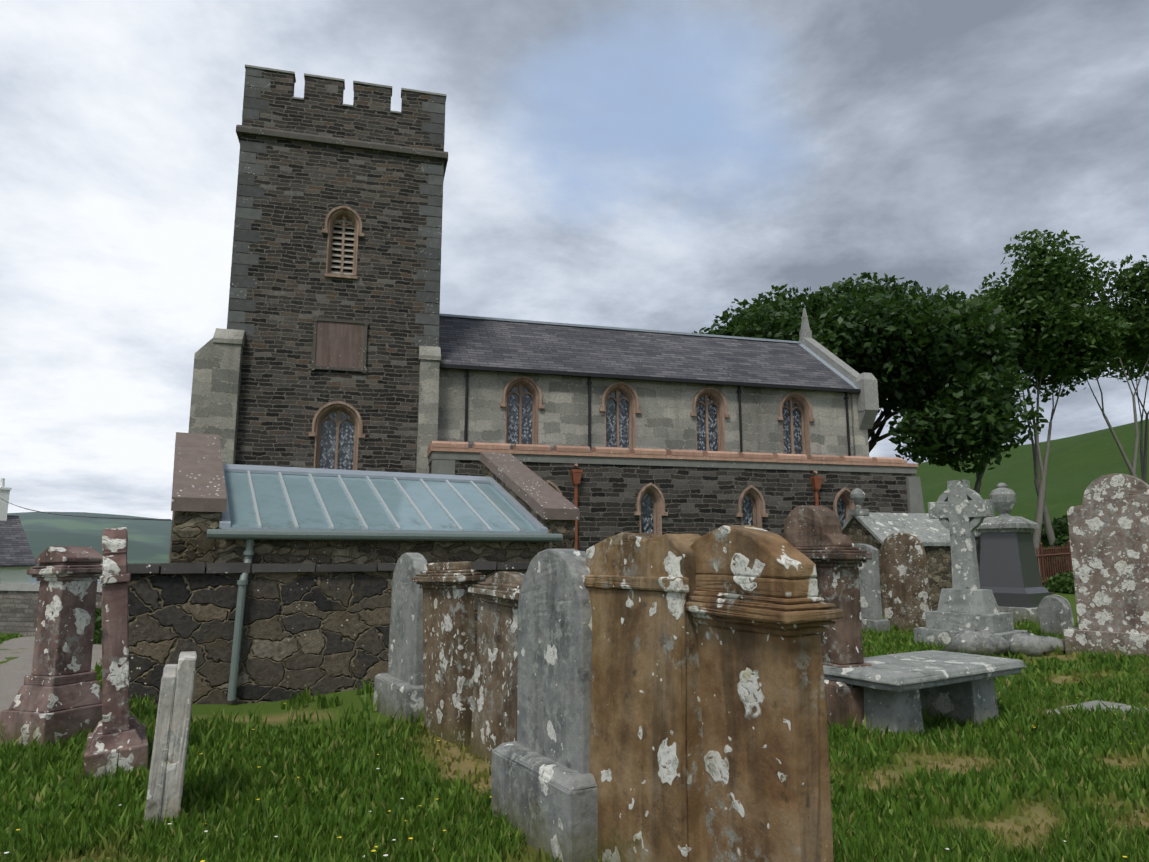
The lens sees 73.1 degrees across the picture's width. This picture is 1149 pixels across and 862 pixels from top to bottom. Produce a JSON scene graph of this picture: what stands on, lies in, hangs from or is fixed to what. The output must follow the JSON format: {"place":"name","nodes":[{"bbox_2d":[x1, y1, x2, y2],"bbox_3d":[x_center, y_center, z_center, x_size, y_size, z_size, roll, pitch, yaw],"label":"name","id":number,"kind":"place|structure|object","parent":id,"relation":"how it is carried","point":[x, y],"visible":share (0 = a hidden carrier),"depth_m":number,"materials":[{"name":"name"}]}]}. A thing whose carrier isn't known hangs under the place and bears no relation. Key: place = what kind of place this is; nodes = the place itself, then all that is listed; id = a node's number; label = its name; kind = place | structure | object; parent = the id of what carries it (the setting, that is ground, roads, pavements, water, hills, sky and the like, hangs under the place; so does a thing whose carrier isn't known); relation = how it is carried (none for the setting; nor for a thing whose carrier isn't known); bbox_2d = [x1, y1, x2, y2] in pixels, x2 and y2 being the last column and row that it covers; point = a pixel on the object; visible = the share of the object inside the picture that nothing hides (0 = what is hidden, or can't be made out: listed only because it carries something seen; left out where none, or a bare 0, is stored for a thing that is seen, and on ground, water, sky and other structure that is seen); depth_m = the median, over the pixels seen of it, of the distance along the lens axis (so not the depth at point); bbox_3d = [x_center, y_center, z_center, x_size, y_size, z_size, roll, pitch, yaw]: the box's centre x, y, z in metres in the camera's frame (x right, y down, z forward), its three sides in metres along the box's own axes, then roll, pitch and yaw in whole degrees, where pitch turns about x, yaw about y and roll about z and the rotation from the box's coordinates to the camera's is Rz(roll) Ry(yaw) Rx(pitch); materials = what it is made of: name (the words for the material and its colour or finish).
{"place":"outdoors","nodes":[
{"label":"outdoors","id":0,"kind":"place"},
{"bbox_2d":[0,636,101,711],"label":"gravel path","id":1,"kind":"structure","parent":0,"point":[14,672],"depth_m":11.69,"materials":[{"name":"grey gravel"}]},
{"bbox_2d":[29,576,99,583],"bbox_3d":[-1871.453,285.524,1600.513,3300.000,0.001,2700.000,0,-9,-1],"label":"loch","id":2,"kind":"structure","parent":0,"point":[32,580],"depth_m":898.00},
{"bbox_2d":[188,328,440,473],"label":"buttresses","id":3,"kind":"structure","parent":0,"point":[215,395],"depth_m":20.00,"materials":[{"name":"grey stone"}]},
{"bbox_2d":[332,222,353,270],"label":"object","id":4,"kind":"object","parent":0,"point":[341,246],"depth_m":21.92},
{"bbox_2d":[0,617,1148,861],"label":"grass","id":5,"kind":"structure","parent":0,"point":[230,765],"depth_m":5.23,"materials":[{"name":"green plant"}]},
{"bbox_2d":[0,419,1148,861],"bbox_3d":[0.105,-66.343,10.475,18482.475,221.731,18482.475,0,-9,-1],"label":"ground","id":6,"kind":"structure","parent":0,"point":[1078,465],"depth_m":185.55,"materials":[{"name":"green plant"}]},
{"bbox_2d":[0,567,30,582],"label":"house","id":7,"kind":"structure","parent":6,"relation":"on","point":[13,575],"depth_m":39.94,"materials":[{"name":"white paint"}]},
{"bbox_2d":[0,515,35,566],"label":"house roof","id":8,"kind":"structure","parent":7,"relation":"on","point":[15,550],"depth_m":41.02,"materials":[{"name":"grey tile"}]},
{"bbox_2d":[0,478,11,520],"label":"house chimney","id":9,"kind":"object","parent":8,"relation":"on","point":[4,493],"visible":0.93,"depth_m":42.45,"materials":[{"name":"white paint"}]},
{"bbox_2d":[0,590,101,636],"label":"boundary wall","id":10,"kind":"structure","parent":6,"relation":"on","point":[18,611],"depth_m":17.64,"materials":[{"name":"grey stone"}]},
{"bbox_2d":[0,583,102,591],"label":"wall coping","id":11,"kind":"object","parent":10,"relation":"on","point":[19,586],"depth_m":17.85,"materials":[{"name":"grey stone"}]},
{"bbox_2d":[0,546,102,747],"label":"stone","id":12,"kind":"object","parent":6,"relation":"on","point":[59,694],"visible":0.81,"depth_m":6.87,"materials":[{"name":"brown stone"}]},
{"bbox_2d":[93,607,101,643],"bbox_3d":[-8.680,3.672,14.948,1.708,0.862,1.656,0,-9,-1],"label":"hedge","id":13,"kind":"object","parent":6,"relation":"on","point":[97,639],"depth_m":14.34,"materials":[{"name":"green plant"}]},
{"bbox_2d":[83,527,148,782],"bbox_3d":[-3.482,1.812,6.010,0.460,2.115,0.853,5,-10,-29],"label":"stone","id":14,"kind":"object","parent":6,"relation":"on","point":[120,729],"visible":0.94,"depth_m":5.73,"materials":[{"name":"brown stone"}]},
{"bbox_2d":[144,651,196,824],"bbox_3d":[-2.538,1.996,4.869,0.222,1.165,0.607,4,-10,-26],"label":"stone","id":15,"kind":"object","parent":6,"relation":"on","point":[168,762],"visible":0.83,"depth_m":4.62,"materials":[{"name":"grey stone"}]},
{"bbox_2d":[127,563,526,704],"bbox_3d":[-3.047,2.914,10.839,5.900,2.100,2.700,5,-10,-27],"label":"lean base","id":16,"kind":"object","parent":6,"relation":"on","point":[325,632],"visible":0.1,"depth_m":9.11,"materials":[{"name":"stone"}]},
{"bbox_2d":[127,561,529,573],"bbox_3d":[-2.469,1.732,9.904,5.990,0.117,0.200,5,-10,-27],"label":"coping","id":17,"kind":"object","parent":16,"relation":"on","point":[175,568],"visible":0.6,"depth_m":9.24,"materials":[{"name":"grey stone"}]},
{"bbox_2d":[169,464,574,564],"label":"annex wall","id":18,"kind":"structure","parent":16,"relation":"on","point":[190,542],"depth_m":9.81,"materials":[{"name":"grey stone"}]},
{"bbox_2d":[0,498,170,520],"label":"power line","id":19,"kind":"object","parent":18,"relation":"attached to","point":[99,517],"visible":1,"depth_m":14.16,"materials":[{"name":"black metal"}]},
{"bbox_2d":[171,432,579,519],"bbox_3d":[-2.892,0.662,11.387,5.330,1.280,2.610,5,-10,-27],"label":"parapet coping","id":20,"kind":"object","parent":18,"relation":"on","point":[198,485],"visible":1,"depth_m":10.96,"materials":[{"name":"stone"}]},
{"bbox_2d":[225,472,538,531],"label":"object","id":21,"kind":"object","parent":18,"relation":"on","point":[272,506],"visible":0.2,"depth_m":10.89,"materials":[{"name":"blue glass"}]},
{"bbox_2d":[247,471,519,530],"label":"roof seams","id":22,"kind":"object","parent":21,"relation":"on","point":[459,527],"visible":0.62,"depth_m":10.95,"materials":[{"name":"grey metal"}]},
{"bbox_2d":[219,464,547,533],"bbox_3d":[-2.787,0.975,11.136,4.290,1.024,2.220,5,-10,-27],"label":"roof edge trim","id":23,"kind":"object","parent":18,"relation":"on","point":[225,522],"visible":0.67,"depth_m":11.63,"materials":[{"name":"grey metal"}]},
{"bbox_2d":[206,529,562,700],"bbox_3d":[-2.240,2.257,9.934,4.602,1.919,0.289,5,-10,-29],"label":"gutter and downpipe","id":24,"kind":"object","parent":18,"relation":"attached to","point":[249,536],"visible":1,"depth_m":9.46,"materials":[{"name":"teal metal"}]},
{"bbox_2d":[228,94,444,472],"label":"tower wall","id":25,"kind":"structure","parent":6,"relation":"on","point":[286,393],"depth_m":21.30,"materials":[{"name":"grey stone"}]},
{"bbox_2d":[227,67,445,346],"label":"corner quoins","id":26,"kind":"object","parent":25,"relation":"attached to","point":[253,236],"visible":0.79,"depth_m":21.54,"materials":[{"name":"grey stone"}]},
{"bbox_2d":[310,316,368,373],"bbox_3d":[-6.361,-2.335,21.037,1.490,1.502,0.080,2,-9,-15],"label":"panel frame","id":27,"kind":"object","parent":25,"relation":"attached to","point":[314,367],"visible":0.98,"depth_m":20.99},
{"bbox_2d":[315,321,364,368],"bbox_3d":[-6.372,-2.329,21.078,1.280,1.300,0.095,2,-9,-15],"label":"wall panel","id":28,"kind":"object","parent":27,"relation":"in","point":[339,344],"visible":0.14,"depth_m":21.03,"materials":[{"name":"brown wood"}]},
{"bbox_2d":[236,125,447,180],"bbox_3d":[-7.196,-7.738,24.643,5.740,0.260,5.840,2,-9,-15],"label":"string course","id":29,"kind":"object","parent":25,"relation":"attached to","point":[326,140],"visible":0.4,"depth_m":21.85,"materials":[{"name":"grey stone"}]},
{"bbox_2d":[330,219,354,274],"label":"louvres","id":30,"kind":"object","parent":25,"relation":"attached to","point":[337,254],"visible":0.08,"depth_m":21.75,"materials":[{"name":"beige wood"}]},
{"bbox_2d":[245,70,444,117],"bbox_3d":[-7.196,-9.214,24.877,5.500,0.750,5.600,2,-9,-15],"label":"battlement","id":31,"kind":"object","parent":25,"relation":"on","point":[329,91],"depth_m":22.16,"materials":[{"name":"grey stone"}]},
{"bbox_2d":[245,64,446,113],"bbox_3d":[-7.196,-9.244,24.882,5.560,0.810,5.660,2,-9,-15],"label":"tower coping","id":32,"kind":"object","parent":31,"relation":"on","point":[339,79],"visible":0.23,"depth_m":22.18,"materials":[{"name":"grey stone"}]},
{"bbox_2d":[373,553,427,722],"bbox_3d":[-1.725,2.214,8.047,0.387,1.883,0.995,6,-11,-31],"label":"stone","id":33,"kind":"object","parent":6,"relation":"on","point":[399,685],"visible":0.67,"depth_m":7.89,"materials":[{"name":"stone"}]},
{"bbox_2d":[412,561,484,746],"bbox_3d":[-1.173,2.066,7.018,0.313,1.757,0.955,6,-11,-33],"label":"stone","id":34,"kind":"object","parent":6,"relation":"on","point":[449,651],"visible":0.98,"depth_m":6.83,"materials":[{"name":"stone"}]},
{"bbox_2d":[468,571,524,765],"bbox_3d":[-0.528,1.976,6.177,0.330,1.690,0.978,5,-10,-30],"label":"stone","id":35,"kind":"object","parent":6,"relation":"on","point":[494,715],"visible":0.52,"depth_m":6.15,"materials":[{"name":"stone"}]},
{"bbox_2d":[491,549,597,861],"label":"stone","id":36,"kind":"object","parent":6,"relation":"on","point":[544,790],"visible":0.75,"depth_m":4.54,"materials":[{"name":"stone"}]},
{"bbox_2d":[5,697,1131,861],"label":"flowers","id":37,"kind":"object","parent":6,"relation":"on","point":[445,830],"visible":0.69,"depth_m":4.35,"materials":[{"name":"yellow plant"}]},
{"bbox_2d":[582,532,707,861],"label":"stone","id":38,"kind":"object","parent":6,"relation":"on","point":[646,753],"visible":0.71,"depth_m":3.90,"materials":[{"name":"brown stone"}]},
{"bbox_2d":[437,368,868,456],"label":"quoins","id":39,"kind":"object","parent":6,"relation":"on","point":[860,441],"depth_m":25.01,"materials":[{"name":"grey stone"}]},
{"bbox_2d":[309,205,855,535],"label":"window trim","id":40,"kind":"structure","parent":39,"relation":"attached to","point":[628,391],"depth_m":22.35,"materials":[{"name":"brown stone"}]},
{"bbox_2d":[319,386,845,532],"bbox_3d":[0.527,0.825,22.004,15.020,4.720,1.950,2,-9,-15],"label":"window glass","id":41,"kind":"object","parent":40,"relation":"in","point":[328,444],"visible":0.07,"depth_m":22.68,"materials":[{"name":"glass"}]},
{"bbox_2d":[439,313,857,388],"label":"roof ridge","id":42,"kind":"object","parent":39,"relation":"on","point":[834,370],"visible":0.64,"depth_m":26.93,"materials":[{"name":"grey stone"}]},
{"bbox_2d":[446,369,854,455],"bbox_3d":[2.682,-0.099,23.939,13.850,2.950,0.900,2,-9,-15],"label":"clerestory","id":43,"kind":"object","parent":39,"relation":"attached to","point":[665,420],"visible":0.4,"depth_m":23.41,"materials":[{"name":"grey stone"}]},
{"bbox_2d":[439,316,854,451],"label":"roof","id":44,"kind":"structure","parent":43,"relation":"on","point":[476,342],"depth_m":25.07,"materials":[{"name":"grey stone"}]},
{"bbox_2d":[439,363,860,455],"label":"gutters","id":45,"kind":"object","parent":43,"relation":"attached to","point":[467,368],"visible":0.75,"depth_m":23.18,"materials":[{"name":"black metal"}]},
{"bbox_2d":[799,308,878,428],"bbox_3d":[8.647,-2.114,28.636,0.500,5.100,7.160,2,-9,-15],"label":"gable coping","id":46,"kind":"object","parent":39,"relation":"attached to","point":[867,400],"visible":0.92,"depth_m":25.26,"materials":[{"name":"stone"}]},
{"bbox_2d":[429,460,915,551],"bbox_3d":[3.071,3.613,21.963,14.260,5.000,1.950,2,-9,-15],"label":"aisle","id":47,"kind":"object","parent":6,"relation":"on","point":[701,501],"visible":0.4,"depth_m":21.27,"materials":[{"name":"grey stone"}]},
{"bbox_2d":[427,441,917,473],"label":"cornice","id":48,"kind":"structure","parent":47,"relation":"on","point":[452,446],"depth_m":21.18,"materials":[{"name":"brown stone"}]},
{"bbox_2d":[428,451,924,512],"bbox_3d":[3.289,3.513,21.974,14.740,5.200,2.070,2,-9,-15],"label":"aisle band","id":49,"kind":"object","parent":47,"relation":"attached to","point":[443,462],"visible":0.38,"depth_m":21.41,"materials":[{"name":"orange stone"}]},
{"bbox_2d":[570,469,822,549],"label":"aisle pipes","id":50,"kind":"object","parent":47,"relation":"attached to","point":[816,481],"visible":0.46,"depth_m":20.34,"materials":[{"name":"red metal"}]},
{"bbox_2d":[685,525,843,861],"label":"stone","id":51,"kind":"object","parent":6,"relation":"on","point":[761,613],"visible":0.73,"depth_m":3.35,"materials":[{"name":"brown stone"}]},
{"bbox_2d":[781,505,871,728],"bbox_3d":[2.421,1.931,7.742,0.557,2.367,1.161,4,-10,-25],"label":"stone","id":52,"kind":"object","parent":6,"relation":"on","point":[820,539],"visible":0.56,"depth_m":7.39,"materials":[{"name":"brown stone"}]},
{"bbox_2d":[691,272,1048,475],"bbox_3d":[10.776,0.144,33.402,16.340,14.731,12.371,-3,-10,20],"label":"tree","id":53,"kind":"object","parent":6,"relation":"on","point":[955,383],"depth_m":30.07,"materials":[{"name":"green plant"}]},
{"bbox_2d":[854,543,889,632],"bbox_3d":[6.037,3.426,16.313,0.410,2.101,1.006,6,-11,-32],"label":"stone","id":54,"kind":"object","parent":6,"relation":"on","point":[870,596],"visible":0.31,"depth_m":16.04,"materials":[{"name":"stone"}]},
{"bbox_2d":[843,518,952,614],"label":"enclosure walls","id":55,"kind":"structure","parent":6,"relation":"on","point":[939,565],"depth_m":20.81,"materials":[{"name":"brown stone"}]},
{"bbox_2d":[842,512,977,545],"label":"porch roof","id":56,"kind":"structure","parent":55,"relation":"on","point":[924,529],"depth_m":21.32,"materials":[{"name":"grey stone"}]},
{"bbox_2d":[848,488,980,570],"bbox_3d":[9.454,3.428,21.306,3.519,3.760,0.855,0,-9,-1],"label":"enclosure finial","id":57,"kind":"object","parent":55,"relation":"on","point":[857,496],"visible":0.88,"depth_m":21.55,"materials":[{"name":"stone"}]},
{"bbox_2d":[880,533,931,631],"bbox_3d":[7.118,3.358,16.662,0.189,2.338,1.061,6,-11,-35],"label":"stone","id":58,"kind":"object","parent":6,"relation":"on","point":[905,582],"visible":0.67,"depth_m":16.60,"materials":[{"name":"stone"}]},
{"bbox_2d":[823,650,1025,733],"bbox_3d":[3.353,2.671,7.537,2.080,0.840,1.037,6,-11,-32],"label":"table tomb","id":59,"kind":"object","parent":6,"relation":"on","point":[902,691],"visible":0.65,"depth_m":7.27,"materials":[{"name":"stone"}]},
{"bbox_2d":[913,480,1027,646],"bbox_3d":[7.018,2.463,13.947,1.109,3.157,1.510,7,-12,-39],"label":"celtic cross","id":60,"kind":"object","parent":6,"relation":"on","point":[966,603],"visible":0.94,"depth_m":13.81,"materials":[{"name":"stone"}]},
{"bbox_2d":[941,628,1064,656],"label":"boulders","id":61,"kind":"object","parent":6,"relation":"on","point":[976,641],"visible":0.77,"depth_m":12.45,"materials":[{"name":"stone"}]},
{"bbox_2d":[977,483,1054,622],"bbox_3d":[11.433,3.222,20.467,1.900,3.730,1.900,7,-11,-37],"label":"monument","id":62,"kind":"object","parent":6,"relation":"on","point":[1009,575],"visible":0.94,"depth_m":20.06,"materials":[{"name":"stone"}]},
{"bbox_2d":[969,258,1077,563],"bbox_3d":[19.882,-0.231,33.710,4.920,13.362,8.407,-4,-10,23],"label":"ash tree","id":63,"kind":"object","parent":6,"relation":"on","point":[1016,287],"depth_m":32.07,"materials":[{"name":"green plant"}]},
{"bbox_2d":[961,288,1090,518],"bbox_3d":[17.592,0.219,32.576,6.529,12.048,6.557,0,-9,-1],"label":"ash tree","id":64,"kind":"object","parent":6,"relation":"on","point":[1054,324],"depth_m":31.33,"materials":[{"name":"green plant"}]},
{"bbox_2d":[1031,515,1072,576],"bbox_3d":[21.657,4.844,32.852,5.285,2.890,5.322,0,-9,-1],"label":"bush","id":65,"kind":"object","parent":6,"relation":"on","point":[1059,526],"visible":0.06,"depth_m":32.28,"materials":[{"name":"green plant"}]},
{"bbox_2d":[1034,540,1072,586],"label":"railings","id":66,"kind":"object","parent":6,"relation":"on","point":[1041,560],"visible":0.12,"depth_m":26.35,"materials":[{"name":"wood"}]},
{"bbox_2d":[1038,596,1071,635],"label":"stone","id":67,"kind":"object","parent":6,"relation":"on","point":[1054,614],"visible":0.67,"depth_m":15.27,"materials":[{"name":"stone"}]},
{"bbox_2d":[1044,570,1074,593],"bbox_3d":[16.267,4.921,25.211,1.911,0.810,1.913,0,-9,-1],"label":"bush","id":68,"kind":"object","parent":6,"relation":"on","point":[1061,582],"visible":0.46,"depth_m":24.98,"materials":[{"name":"green plant"}]},
{"bbox_2d":[994,229,1129,575],"bbox_3d":[20.457,-1.003,32.486,5.038,14.566,6.174,0,-9,-1],"label":"ash tree","id":69,"kind":"object","parent":6,"relation":"on","point":[1038,251],"depth_m":31.82,"materials":[{"name":"green plant"}]},
{"bbox_2d":[1024,700,1148,721],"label":"ledger","id":70,"kind":"object","parent":6,"relation":"on","point":[1089,704],"visible":0.1,"depth_m":8.34,"materials":[{"name":"stone"}]},
{"bbox_2d":[1045,254,1148,477],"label":"ash tree","id":71,"kind":"object","parent":6,"relation":"on","point":[1135,286],"depth_m":32.24,"materials":[{"name":"green plant"}]},
{"bbox_2d":[1063,473,1148,657],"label":"stone","id":72,"kind":"object","parent":6,"relation":"on","point":[1108,523],"visible":0.85,"depth_m":12.52,"materials":[{"name":"stone"}]},
{"bbox_2d":[1099,299,1148,482],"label":"ash tree","id":73,"kind":"object","parent":6,"relation":"on","point":[1138,354],"depth_m":34.55,"materials":[{"name":"green plant"}]},
{"bbox_2d":[0,0,1148,519],"label":"sky","id":74,"kind":"structure","parent":0,"point":[659,165],"materials":[{"name":"grey"}]}
]}

